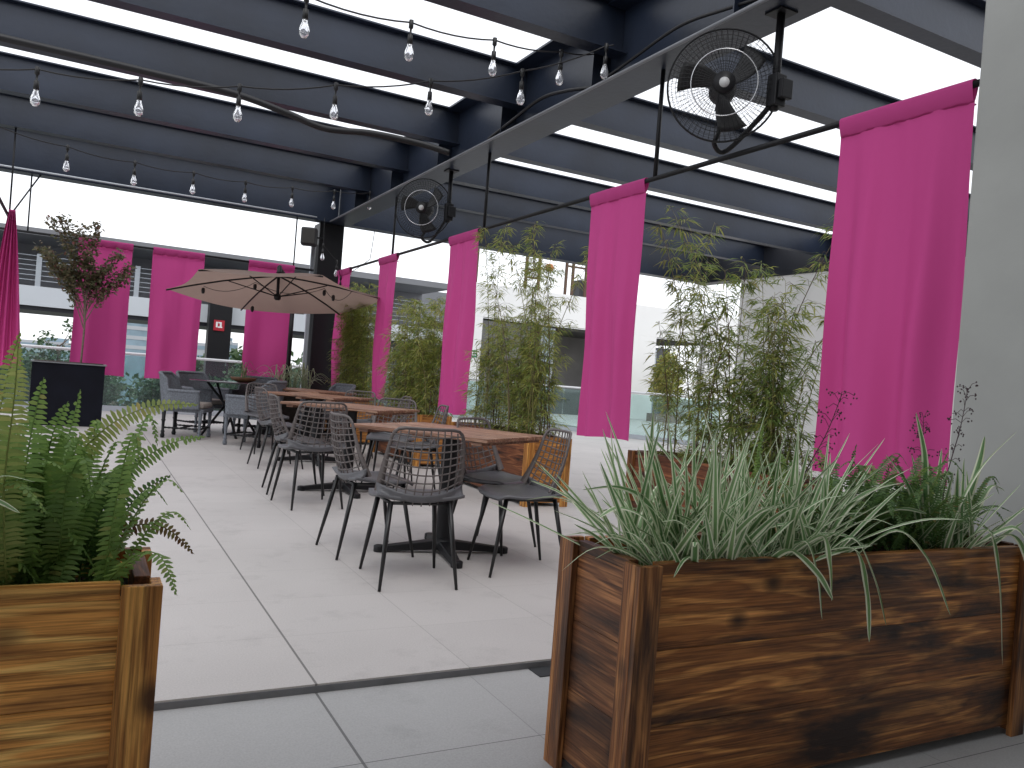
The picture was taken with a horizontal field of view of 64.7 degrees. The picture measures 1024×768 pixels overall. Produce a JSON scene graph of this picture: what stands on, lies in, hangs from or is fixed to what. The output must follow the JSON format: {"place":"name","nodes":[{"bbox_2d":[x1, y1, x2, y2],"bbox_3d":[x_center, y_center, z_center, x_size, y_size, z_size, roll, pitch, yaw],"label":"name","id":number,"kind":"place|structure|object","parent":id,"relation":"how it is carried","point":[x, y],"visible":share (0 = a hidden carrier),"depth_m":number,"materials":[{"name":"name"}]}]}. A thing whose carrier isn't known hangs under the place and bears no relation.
{"place":"outdoors","nodes":[
{"label":"outdoors","id":0,"kind":"place"},
{"bbox_2d":[117,323,147,405],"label":"city building","id":1,"kind":"structure","parent":0,"point":[136,338],"depth_m":108.82,"materials":[{"name":"white glass"}]},
{"bbox_2d":[0,223,447,347],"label":"office wing","id":2,"kind":"structure","parent":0,"point":[41,292],"depth_m":20.66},
{"bbox_2d":[6,377,694,420],"bbox_3d":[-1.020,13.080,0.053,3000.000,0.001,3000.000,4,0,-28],"label":"ground","id":3,"kind":"structure","parent":0,"point":[681,407],"depth_m":700.10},
{"bbox_2d":[106,372,145,406],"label":"distant tree","id":4,"kind":"object","parent":3,"relation":"on","point":[123,389],"visible":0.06,"depth_m":68.76,"materials":[{"name":"green plant"}]},
{"bbox_2d":[196,346,242,384],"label":"distant tree","id":5,"kind":"object","parent":3,"relation":"on","point":[234,354],"visible":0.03,"depth_m":55.82,"materials":[{"name":"green plant"}]},
{"bbox_2d":[340,292,446,411],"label":"grey building","id":6,"kind":"structure","parent":0,"point":[435,295],"depth_m":27.82,"materials":[{"name":"silver concrete"}]},
{"bbox_2d":[0,407,946,710],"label":"terrace floor","id":7,"kind":"structure","parent":0,"point":[270,595],"depth_m":4.41,"materials":[{"name":"concrete"}]},
{"bbox_2d":[28,359,106,426],"bbox_3d":[-6.389,0.130,11.628,0.940,0.893,0.700,4,0,-28],"label":"square planter","id":8,"kind":"object","parent":7,"relation":"on","point":[65,382],"visible":0.77,"depth_m":11.35,"materials":[{"name":"grey"}]},
{"bbox_2d":[32,212,136,362],"bbox_3d":[-6.167,-1.363,11.634,1.368,2.146,0.464,4,0,-28],"label":"crepe myrtle","id":9,"kind":"object","parent":8,"relation":"in","point":[94,281],"visible":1,"depth_m":11.59,"materials":[{"name":"green plant"}]},
{"bbox_2d":[158,371,213,439],"bbox_3d":[-4.495,0.283,11.071,0.674,0.881,0.699,4,0,-7],"label":"wicker armchair","id":10,"kind":"object","parent":7,"relation":"on","point":[171,389],"visible":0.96,"depth_m":10.82,"materials":[{"name":"grey wicker"}]},
{"bbox_2d":[0,344,400,415],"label":"glass balustrade","id":11,"kind":"object","parent":7,"relation":"on","point":[114,408],"visible":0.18,"depth_m":14.86,"materials":[{"name":"silver metal"}]},
{"bbox_2d":[175,370,230,431],"bbox_3d":[-4.745,0.259,12.267,0.674,0.881,0.699,5,0,32],"label":"wicker armchair","id":12,"kind":"object","parent":7,"relation":"on","point":[184,378],"visible":0.48,"depth_m":12.40,"materials":[{"name":"grey wicker"}]},
{"bbox_2d":[203,302,232,410],"bbox_3d":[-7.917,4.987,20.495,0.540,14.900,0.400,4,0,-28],"label":"column","id":13,"kind":"structure","parent":7,"relation":"on","point":[217,344],"depth_m":20.30,"materials":[{"name":"black metal"}]},
{"bbox_2d":[189,379,262,438],"bbox_3d":[-4.068,0.367,11.735,1.210,0.800,1.210,5,0,37],"label":"glass table","id":14,"kind":"object","parent":7,"relation":"on","point":[217,382],"visible":0.73,"depth_m":11.53,"materials":[{"name":"grey"}]},
{"bbox_2d":[230,375,277,436],"bbox_3d":[-3.883,0.326,12.278,0.699,0.881,0.674,4,0,-10],"label":"wicker armchair","id":15,"kind":"object","parent":7,"relation":"on","point":[241,390],"visible":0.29,"depth_m":12.39,"materials":[{"name":"grey wicker"}]},
{"bbox_2d":[222,380,287,447],"bbox_3d":[-3.369,0.373,10.715,0.674,0.881,0.699,4,0,9],"label":"wicker armchair","id":16,"kind":"object","parent":7,"relation":"on","point":[234,406],"visible":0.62,"depth_m":10.43,"materials":[{"name":"grey wicker"}]},
{"bbox_2d":[240,382,288,453],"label":"net chair","id":17,"kind":"object","parent":7,"relation":"on","point":[249,412],"visible":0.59,"depth_m":10.05,"materials":[{"name":"plastic"}]},
{"bbox_2d":[166,265,378,434],"bbox_3d":[-3.476,-0.459,11.672,2.662,2.520,3.208,4,0,-37],"label":"cantilever umbrella","id":18,"kind":"object","parent":7,"relation":"on","point":[265,299],"visible":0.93,"depth_m":11.99,"materials":[{"name":"beige fabric"}]},
{"bbox_2d":[247,387,302,468],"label":"net chair","id":19,"kind":"object","parent":7,"relation":"on","point":[262,422],"visible":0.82,"depth_m":8.55,"materials":[{"name":"plastic"}]},
{"bbox_2d":[267,391,312,429],"bbox_3d":[-3.590,0.437,13.067,0.840,0.705,0.360,4,0,-28],"label":"planter","id":20,"kind":"object","parent":7,"relation":"on","point":[290,412],"visible":0.1,"depth_m":12.89,"materials":[{"name":"wood"}]},
{"bbox_2d":[258,363,331,388],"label":"spider plant","id":21,"kind":"object","parent":20,"relation":"in","point":[302,381],"visible":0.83,"depth_m":13.05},
{"bbox_2d":[261,393,324,495],"bbox_3d":[-1.900,0.522,7.093,0.505,0.846,0.476,4,0,-22],"label":"net chair","id":22,"kind":"object","parent":7,"relation":"on","point":[279,437],"visible":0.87,"depth_m":6.96,"materials":[{"name":"plastic"}]},
{"bbox_2d":[270,401,347,510],"bbox_3d":[-1.608,0.547,6.478,0.476,0.846,0.505,4,0,-34],"label":"net chair","id":23,"kind":"object","parent":7,"relation":"on","point":[291,445],"visible":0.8,"depth_m":6.30,"materials":[{"name":"plastic"}]},
{"bbox_2d":[273,388,356,444],"bbox_3d":[-2.779,0.471,11.007,0.980,0.780,0.802,5,0,26],"label":"wooden table","id":24,"kind":"object","parent":7,"relation":"on","point":[308,429],"visible":0.27,"depth_m":10.96,"materials":[{"name":"brown wood"}]},
{"bbox_2d":[262,391,373,465],"bbox_3d":[-2.272,0.517,9.409,0.980,0.780,0.802,5,0,23],"label":"wooden table","id":25,"kind":"object","parent":7,"relation":"on","point":[318,397],"visible":0.56,"depth_m":9.34,"materials":[{"name":"brown wood"}]},
{"bbox_2d":[300,222,343,430],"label":"steel column","id":26,"kind":"structure","parent":7,"relation":"on","point":[318,336],"depth_m":13.88,"materials":[{"name":"black metal"}]},
{"bbox_2d":[300,227,322,246],"bbox_3d":[-3.365,-2.474,13.642,0.362,0.300,0.264,4,0,-8],"label":"loudspeaker","id":27,"kind":"object","parent":26,"relation":"attached to","point":[309,236],"visible":0.96,"depth_m":13.51,"materials":[{"name":"grey"}]},
{"bbox_2d":[348,203,706,283],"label":"end beam","id":28,"kind":"structure","parent":26,"relation":"on","point":[573,244],"depth_m":15.60,"materials":[{"name":"metal"}]},
{"bbox_2d":[298,383,355,440],"bbox_3d":[-2.697,0.420,11.914,0.699,0.881,0.674,5,0,44],"label":"wicker armchair","id":29,"kind":"object","parent":7,"relation":"on","point":[341,387],"visible":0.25,"depth_m":11.98,"materials":[{"name":"grey wicker"}]},
{"bbox_2d":[280,401,419,498],"bbox_3d":[-1.486,0.586,7.371,0.980,0.780,0.802,5,0,20],"label":"wooden table","id":30,"kind":"object","parent":7,"relation":"on","point":[353,409],"visible":0.61,"depth_m":7.26,"materials":[{"name":"brown wood"}]},
{"bbox_2d":[327,390,375,458],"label":"net chair","id":31,"kind":"object","parent":7,"relation":"on","point":[369,420],"visible":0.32,"depth_m":10.18,"materials":[{"name":"plastic"}]},
{"bbox_2d":[154,660,550,710],"bbox_3d":[-0.384,1.099,3.015,22.300,0.024,0.004,4,0,-28],"label":"step edge","id":32,"kind":"object","parent":7,"relation":"attached to","point":[296,691],"visible":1,"depth_m":2.89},
{"bbox_2d":[324,402,383,442],"bbox_3d":[-2.500,0.561,12.687,0.460,0.630,1.500,4,0,-28],"label":"wooden planter","id":33,"kind":"object","parent":7,"relation":"on","point":[364,434],"visible":0.09,"depth_m":12.03,"materials":[{"name":"brown wood"}]},
{"bbox_2d":[324,282,402,404],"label":"bamboo","id":34,"kind":"object","parent":33,"relation":"in","point":[355,333],"visible":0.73,"depth_m":12.46,"materials":[{"name":"green plant"}]},
{"bbox_2d":[315,411,413,559],"bbox_3d":[-0.889,0.609,4.992,0.505,0.846,0.476,4,0,-30],"label":"net chair","id":35,"kind":"object","parent":7,"relation":"on","point":[351,475],"visible":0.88,"depth_m":4.83,"materials":[{"name":"plastic"}]},
{"bbox_2d":[361,397,416,486],"bbox_3d":[-1.216,0.571,8.134,0.476,0.846,0.505,4,0,2],"label":"net chair","id":36,"kind":"object","parent":7,"relation":"on","point":[377,437],"visible":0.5,"depth_m":8.28,"materials":[{"name":"plastic"}]},
{"bbox_2d":[359,426,464,591],"bbox_3d":[-0.533,0.639,4.390,0.476,0.846,0.505,4,0,-21],"label":"net chair","id":37,"kind":"object","parent":7,"relation":"on","point":[434,498],"visible":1,"depth_m":4.22,"materials":[{"name":"plastic"}]},
{"bbox_2d":[373,412,451,466],"bbox_3d":[-1.331,0.661,10.480,0.460,0.630,1.600,4,0,-28],"label":"wooden planter","id":38,"kind":"object","parent":7,"relation":"on","point":[382,446],"visible":0.23,"depth_m":9.85,"materials":[{"name":"brown wood"}]},
{"bbox_2d":[372,296,453,423],"bbox_3d":[-1.145,-0.310,10.467,1.053,1.703,2.112,4,0,-28],"label":"bamboo","id":39,"kind":"object","parent":38,"relation":"in","point":[417,372],"visible":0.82,"depth_m":10.15,"materials":[{"name":"green plant"}]},
{"bbox_2d":[389,404,448,488],"bbox_3d":[-0.865,0.601,7.438,0.505,0.846,0.476,4,0,-16],"label":"net chair","id":40,"kind":"object","parent":7,"relation":"on","point":[418,447],"visible":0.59,"depth_m":7.34,"materials":[{"name":"plastic"}]},
{"bbox_2d":[350,422,547,568],"bbox_3d":[-0.414,0.679,5.134,0.980,0.780,0.802,5,0,28],"label":"wooden table","id":41,"kind":"object","parent":7,"relation":"on","point":[480,437],"visible":0.84,"depth_m":5.08,"materials":[{"name":"brown wood"}]},
{"bbox_2d":[453,417,535,555],"bbox_3d":[-0.129,0.667,5.464,0.505,0.846,0.476,5,0,32],"label":"net chair","id":42,"kind":"object","parent":7,"relation":"on","point":[493,474],"visible":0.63,"depth_m":5.52,"materials":[{"name":"plastic"}]},
{"bbox_2d":[450,421,571,506],"bbox_3d":[-0.081,0.768,8.118,0.460,0.630,1.750,4,0,-28],"label":"wooden planter","id":43,"kind":"object","parent":7,"relation":"on","point":[516,459],"visible":0.31,"depth_m":7.43,"materials":[{"name":"brown wood"}]},
{"bbox_2d":[454,310,573,436],"bbox_3d":[0.051,-0.088,8.148,0.832,1.380,1.830,4,0,-28],"label":"bamboo","id":44,"kind":"object","parent":43,"relation":"in","point":[520,416],"visible":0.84,"depth_m":7.94,"materials":[{"name":"green plant"}]},
{"bbox_2d":[470,221,588,435],"bbox_3d":[0.104,-0.543,7.919,1.060,2.176,1.805,4,0,-28],"label":"bamboo","id":45,"kind":"object","parent":43,"relation":"in","point":[541,275],"visible":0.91,"depth_m":7.80,"materials":[{"name":"green plant"}]},
{"bbox_2d":[467,428,571,577],"bbox_3d":[0.064,0.684,4.854,0.505,0.846,0.476,4,0,-20],"label":"net chair","id":46,"kind":"object","parent":7,"relation":"on","point":[527,489],"visible":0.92,"depth_m":4.91,"materials":[{"name":"plastic"}]},
{"bbox_2d":[624,450,821,532],"bbox_3d":[1.503,0.900,6.023,0.420,0.630,1.660,4,0,-28],"label":"wooden planter","id":47,"kind":"object","parent":7,"relation":"on","point":[664,460],"visible":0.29,"depth_m":6.22,"materials":[{"name":"brown wood"}]},
{"bbox_2d":[640,205,833,475],"bbox_3d":[1.730,-0.349,5.988,1.975,2.212,1.203,5,0,43],"label":"bamboo","id":48,"kind":"object","parent":47,"relation":"in","point":[774,357],"visible":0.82,"depth_m":5.96,"materials":[{"name":"green plant"}]},
{"bbox_2d":[713,339,821,480],"bbox_3d":[1.763,0.206,5.587,0.774,1.101,0.913,4,0,-12],"label":"bamboo","id":49,"kind":"object","parent":47,"relation":"in","point":[792,385],"visible":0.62,"depth_m":5.48,"materials":[{"name":"green plant"}]},
{"bbox_2d":[730,257,965,482],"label":"side wall","id":50,"kind":"structure","parent":7,"relation":"on","point":[816,293],"depth_m":15.17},
{"bbox_2d":[700,226,967,285],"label":"wall beam","id":51,"kind":"structure","parent":50,"relation":"on","point":[785,262],"depth_m":16.04,"materials":[{"name":"metal"}]},
{"bbox_2d":[0,0,980,399],"label":"sky","id":52,"kind":"structure","parent":0,"point":[832,41],"materials":[{"name":"white"}]},
{"bbox_2d":[149,669,1023,767],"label":"landing floor","id":53,"kind":"structure","parent":0,"point":[494,720],"depth_m":2.62,"materials":[{"name":"concrete"}]},
{"bbox_2d":[0,547,162,767],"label":"wooden planter","id":54,"kind":"object","parent":53,"relation":"on","point":[78,666],"visible":0.87,"depth_m":1.57,"materials":[{"name":"brown wood"}]},
{"bbox_2d":[0,332,204,594],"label":"fern","id":55,"kind":"object","parent":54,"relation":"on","point":[63,537],"visible":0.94,"depth_m":1.62,"materials":[{"name":"green plant"}]},
{"bbox_2d":[543,531,1023,767],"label":"wooden planter","id":56,"kind":"object","parent":53,"relation":"on","point":[749,662],"visible":0.88,"depth_m":2.42,"materials":[{"name":"brown wood"}]},
{"bbox_2d":[491,406,961,640],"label":"striped grass","id":57,"kind":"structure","parent":56,"relation":"in","point":[727,528],"depth_m":2.39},
{"bbox_2d":[725,422,830,546],"bbox_3d":[0.892,0.345,2.745,0.440,0.431,0.231,4,0,1],"label":"fern","id":58,"kind":"object","parent":56,"relation":"in","point":[771,487],"visible":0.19,"depth_m":2.75,"materials":[{"name":"green plant"}]},
{"bbox_2d":[799,389,857,483],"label":"flower stalk","id":59,"kind":"object","parent":56,"relation":"in","point":[814,442],"visible":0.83,"depth_m":2.76,"materials":[{"name":"grey"}]},
{"bbox_2d":[730,444,1008,551],"bbox_3d":[1.229,0.396,2.912,1.187,0.382,0.677,4,0,-28],"label":"fern","id":60,"kind":"object","parent":56,"relation":"in","point":[899,540],"visible":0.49,"depth_m":2.82,"materials":[{"name":"green plant"}]},
{"bbox_2d":[890,464,1004,548],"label":"fern","id":61,"kind":"object","parent":56,"relation":"in","point":[976,497],"visible":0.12,"depth_m":3.07,"materials":[{"name":"green plant"}]},
{"bbox_2d":[877,413,1023,664],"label":"striped grass","id":62,"kind":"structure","parent":56,"relation":"in","point":[950,536],"depth_m":2.92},
{"bbox_2d":[939,381,977,503],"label":"flower stalk","id":63,"kind":"object","parent":56,"relation":"in","point":[967,397],"visible":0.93,"depth_m":3.13,"materials":[{"name":"grey"}]},
{"bbox_2d":[947,0,1023,543],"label":"concrete column","id":64,"kind":"structure","parent":53,"relation":"on","point":[990,359],"depth_m":3.55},
{"bbox_2d":[328,0,844,226],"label":"roof girder","id":65,"kind":"object","parent":64,"relation":"attached to","point":[647,23],"visible":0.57,"depth_m":7.23,"materials":[{"name":"metal"}]},
{"bbox_2d":[0,127,339,222],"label":"end beam","id":66,"kind":"structure","parent":65,"relation":"attached to","point":[33,154],"depth_m":12.57,"materials":[{"name":"metal"}]},
{"bbox_2d":[0,175,313,270],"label":"banner rod","id":67,"kind":"object","parent":66,"relation":"hanging from","point":[135,246],"visible":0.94,"depth_m":12.47,"materials":[{"name":"black metal"}]},
{"bbox_2d":[70,237,133,376],"bbox_3d":[-6.225,-1.151,12.270,0.746,2.056,0.122,4,0,-28],"label":"banner","id":68,"kind":"object","parent":67,"relation":"hanging from","point":[105,334],"visible":0.55,"depth_m":12.32,"materials":[{"name":"pink fabric"}]},
{"bbox_2d":[144,247,204,378],"bbox_3d":[-5.305,-1.075,12.728,0.761,2.069,0.091,4,0,-28],"label":"banner","id":69,"kind":"object","parent":67,"relation":"hanging from","point":[173,330],"visible":0.89,"depth_m":12.71,"materials":[{"name":"pink fabric"}]},
{"bbox_2d":[241,260,294,380],"bbox_3d":[-4.053,-0.976,13.411,0.746,2.077,0.104,4,0,-25],"label":"banner","id":70,"kind":"object","parent":67,"relation":"hanging from","point":[265,341],"visible":0.55,"depth_m":13.42,"materials":[{"name":"pink fabric"}]},
{"bbox_2d":[0,164,316,217],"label":"conduit","id":71,"kind":"object","parent":66,"relation":"attached to","point":[155,190],"visible":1,"depth_m":12.37,"materials":[{"name":"grey"}]},
{"bbox_2d":[0,93,370,193],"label":"roof joist","id":72,"kind":"object","parent":65,"relation":"attached to","point":[57,120],"visible":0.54,"depth_m":11.11,"materials":[{"name":"paint"}]},
{"bbox_2d":[0,126,370,209],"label":"string light","id":73,"kind":"object","parent":65,"relation":"hanging from","point":[66,168],"visible":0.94,"depth_m":9.78,"materials":[{"name":"black rubber"}]},
{"bbox_2d":[0,51,408,173],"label":"roof joist","id":74,"kind":"object","parent":65,"relation":"attached to","point":[165,106],"visible":0.77,"depth_m":9.64,"materials":[{"name":"paint"}]},
{"bbox_2d":[0,0,459,146],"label":"roof joist","id":75,"kind":"object","parent":65,"relation":"attached to","point":[386,111],"visible":1,"depth_m":8.26,"materials":[{"name":"paint"}]},
{"bbox_2d":[0,128,40,215],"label":"banner rod","id":76,"kind":"object","parent":75,"relation":"hanging from","point":[17,205],"visible":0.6,"depth_m":10.23,"materials":[{"name":"black metal"}]},
{"bbox_2d":[0,209,20,365],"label":"banner","id":77,"kind":"object","parent":76,"relation":"hanging from","point":[9,305],"visible":0.91,"depth_m":10.14,"materials":[{"name":"pink fabric"}]},
{"bbox_2d":[0,33,449,155],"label":"cable duct","id":78,"kind":"object","parent":75,"relation":"hanging from","point":[5,38],"visible":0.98,"depth_m":8.00,"materials":[{"name":"black rubber"}]},
{"bbox_2d":[88,0,526,110],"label":"roof joist","id":79,"kind":"object","parent":65,"relation":"attached to","point":[350,41],"visible":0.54,"depth_m":7.18,"materials":[{"name":"paint"}]},
{"bbox_2d":[395,168,458,243],"bbox_3d":[-1.021,-2.140,9.756,0.777,0.851,0.311,5,0,12],"label":"fan","id":80,"kind":"object","parent":65,"relation":"hanging from","point":[425,209],"visible":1,"depth_m":9.67,"materials":[{"name":"black metal"}]},
{"bbox_2d":[424,0,626,59],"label":"roof joist","id":81,"kind":"object","parent":65,"relation":"attached to","point":[589,25],"visible":1,"depth_m":6.31,"materials":[{"name":"paint"}]},
{"bbox_2d":[0,43,613,121],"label":"string light","id":82,"kind":"object","parent":81,"relation":"hanging from","point":[35,100],"visible":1,"depth_m":6.08,"materials":[{"name":"black rubber"}]},
{"bbox_2d":[299,0,594,85],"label":"string light","id":83,"kind":"object","parent":81,"relation":"hanging from","point":[304,31],"visible":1,"depth_m":5.55,"materials":[{"name":"black rubber"}]},
{"bbox_2d":[330,0,768,221],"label":"conduit","id":84,"kind":"object","parent":65,"relation":"attached to","point":[708,28],"visible":0.96,"depth_m":6.51,"materials":[{"name":"grey"}]},
{"bbox_2d":[413,182,764,265],"bbox_3d":[1.456,-2.853,14.344,8.194,0.400,0.160,4,0,-28],"label":"roof joist","id":85,"kind":"object","parent":65,"relation":"attached to","point":[499,205],"visible":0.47,"depth_m":14.04,"materials":[{"name":"paint"}]},
{"bbox_2d":[487,0,757,139],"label":"loose cable","id":86,"kind":"object","parent":65,"relation":"attached to","point":[541,98],"visible":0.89,"depth_m":6.22,"materials":[{"name":"black rubber"}]},
{"bbox_2d":[447,160,831,257],"bbox_3d":[2.227,-2.787,12.887,8.194,0.400,0.160,4,0,-28],"label":"roof joist","id":87,"kind":"object","parent":65,"relation":"attached to","point":[526,182],"visible":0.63,"depth_m":12.98,"materials":[{"name":"paint"}]},
{"bbox_2d":[349,69,979,269],"bbox_3d":[-0.300,-2.083,8.818,0.038,0.844,11.380,4,0,-28],"label":"banner rod","id":88,"kind":"object","parent":65,"relation":"hanging from","point":[817,130],"visible":0.7,"depth_m":6.13,"materials":[{"name":"black metal"}]},
{"bbox_2d":[331,267,351,384],"bbox_3d":[-2.871,-0.901,13.444,0.090,2.042,0.732,4,0,-27],"label":"banner","id":89,"kind":"object","parent":88,"relation":"hanging from","point":[345,273],"visible":0.49,"depth_m":13.48,"materials":[{"name":"pink fabric"}]},
{"bbox_2d":[372,253,399,399],"bbox_3d":[-1.840,-0.809,11.503,0.099,2.050,0.794,4,0,-26],"label":"banner","id":90,"kind":"object","parent":88,"relation":"hanging from","point":[387,277],"visible":0.92,"depth_m":11.42,"materials":[{"name":"pink fabric"}]},
{"bbox_2d":[438,228,479,414],"bbox_3d":[-0.636,-0.695,9.213,0.130,2.072,0.812,4,0,-28],"label":"banner","id":91,"kind":"object","parent":88,"relation":"hanging from","point":[459,323],"visible":0.96,"depth_m":9.15,"materials":[{"name":"pink fabric"}]},
{"bbox_2d":[577,178,648,440],"bbox_3d":[0.793,-0.577,6.577,0.096,2.064,0.772,4,0,-26],"label":"banner","id":92,"kind":"object","parent":88,"relation":"hanging from","point":[615,240],"visible":0.99,"depth_m":6.58,"materials":[{"name":"pink fabric"}]},
{"bbox_2d":[812,78,977,487],"bbox_3d":[1.990,-0.489,4.282,0.116,2.035,0.790,4,0,-28],"label":"banner","id":93,"kind":"object","parent":88,"relation":"hanging from","point":[892,316],"visible":0.93,"depth_m":4.26,"materials":[{"name":"pink fabric"}]},
{"bbox_2d":[500,133,835,231],"bbox_3d":[2.999,-2.721,11.430,8.194,0.400,0.160,4,0,-28],"label":"roof joist","id":94,"kind":"object","parent":65,"relation":"attached to","point":[563,153],"visible":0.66,"depth_m":11.01,"materials":[{"name":"paint"}]},
{"bbox_2d":[667,5,797,154],"bbox_3d":[1.392,-1.933,5.199,0.777,0.851,0.311,5,0,12],"label":"ceiling fan","id":95,"kind":"object","parent":65,"relation":"hanging from","point":[721,86],"visible":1,"depth_m":5.12,"materials":[{"name":"black metal"}]},
{"bbox_2d":[573,97,970,225],"bbox_3d":[3.766,-2.656,9.982,8.194,0.400,0.160,4,0,-28],"label":"roof joist","id":96,"kind":"object","parent":65,"relation":"attached to","point":[634,118],"visible":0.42,"depth_m":9.16,"materials":[{"name":"paint"}]},
{"bbox_2d":[675,45,975,170],"bbox_3d":[4.537,-2.590,8.525,8.194,0.400,0.160,4,0,-28],"label":"roof joist","id":97,"kind":"object","parent":65,"relation":"attached to","point":[818,96],"visible":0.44,"depth_m":7.63,"materials":[{"name":"paint"}]},
{"bbox_2d":[831,0,985,67],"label":"roof joist","id":98,"kind":"object","parent":65,"relation":"attached to","point":[954,28],"depth_m":5.87,"materials":[{"name":"paint"}]},
{"bbox_2d":[439,282,737,423],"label":"white building","id":99,"kind":"structure","parent":0,"point":[646,319],"depth_m":32.17,"materials":[{"name":"grey"}]},
{"bbox_2d":[476,249,586,296],"bbox_3d":[0.858,-4.176,30.841,5.300,1.450,0.800,4,0,-28],"label":"rooftop pergola","id":100,"kind":"object","parent":99,"relation":"on","point":[580,292],"visible":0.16,"depth_m":31.19,"materials":[{"name":"brown"}]},
{"bbox_2d":[470,409,727,448],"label":"gallery floor","id":101,"kind":"structure","parent":0,"point":[634,425],"depth_m":25.67,"materials":[{"name":"concrete"}]},
{"bbox_2d":[646,351,684,422],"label":"hedge","id":102,"kind":"object","parent":101,"relation":"on","point":[649,415],"visible":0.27,"depth_m":30.56,"materials":[{"name":"green plant"}]},
{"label":"planting bed","id":103,"kind":"structure","parent":0,"visible":0},
{"bbox_2d":[0,348,68,400],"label":"shrub","id":104,"kind":"object","parent":103,"relation":"on","point":[29,367],"visible":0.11,"depth_m":14.71,"materials":[{"name":"green plant"}]},
{"bbox_2d":[29,318,72,361],"bbox_3d":[-8.554,-0.283,15.155,0.745,1.965,1.105,5,0,35],"label":"tree","id":105,"kind":"object","parent":103,"relation":"on","point":[42,341],"visible":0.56,"depth_m":15.04,"materials":[{"name":"green plant"}]},
{"bbox_2d":[102,375,120,405],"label":"shrub","id":106,"kind":"object","parent":103,"relation":"on","point":[108,390],"visible":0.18,"depth_m":15.65,"materials":[{"name":"green plant"}]},
{"bbox_2d":[130,376,160,407],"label":"shrub","id":107,"kind":"object","parent":103,"relation":"on","point":[147,392],"visible":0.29,"depth_m":15.57,"materials":[{"name":"green plant"}]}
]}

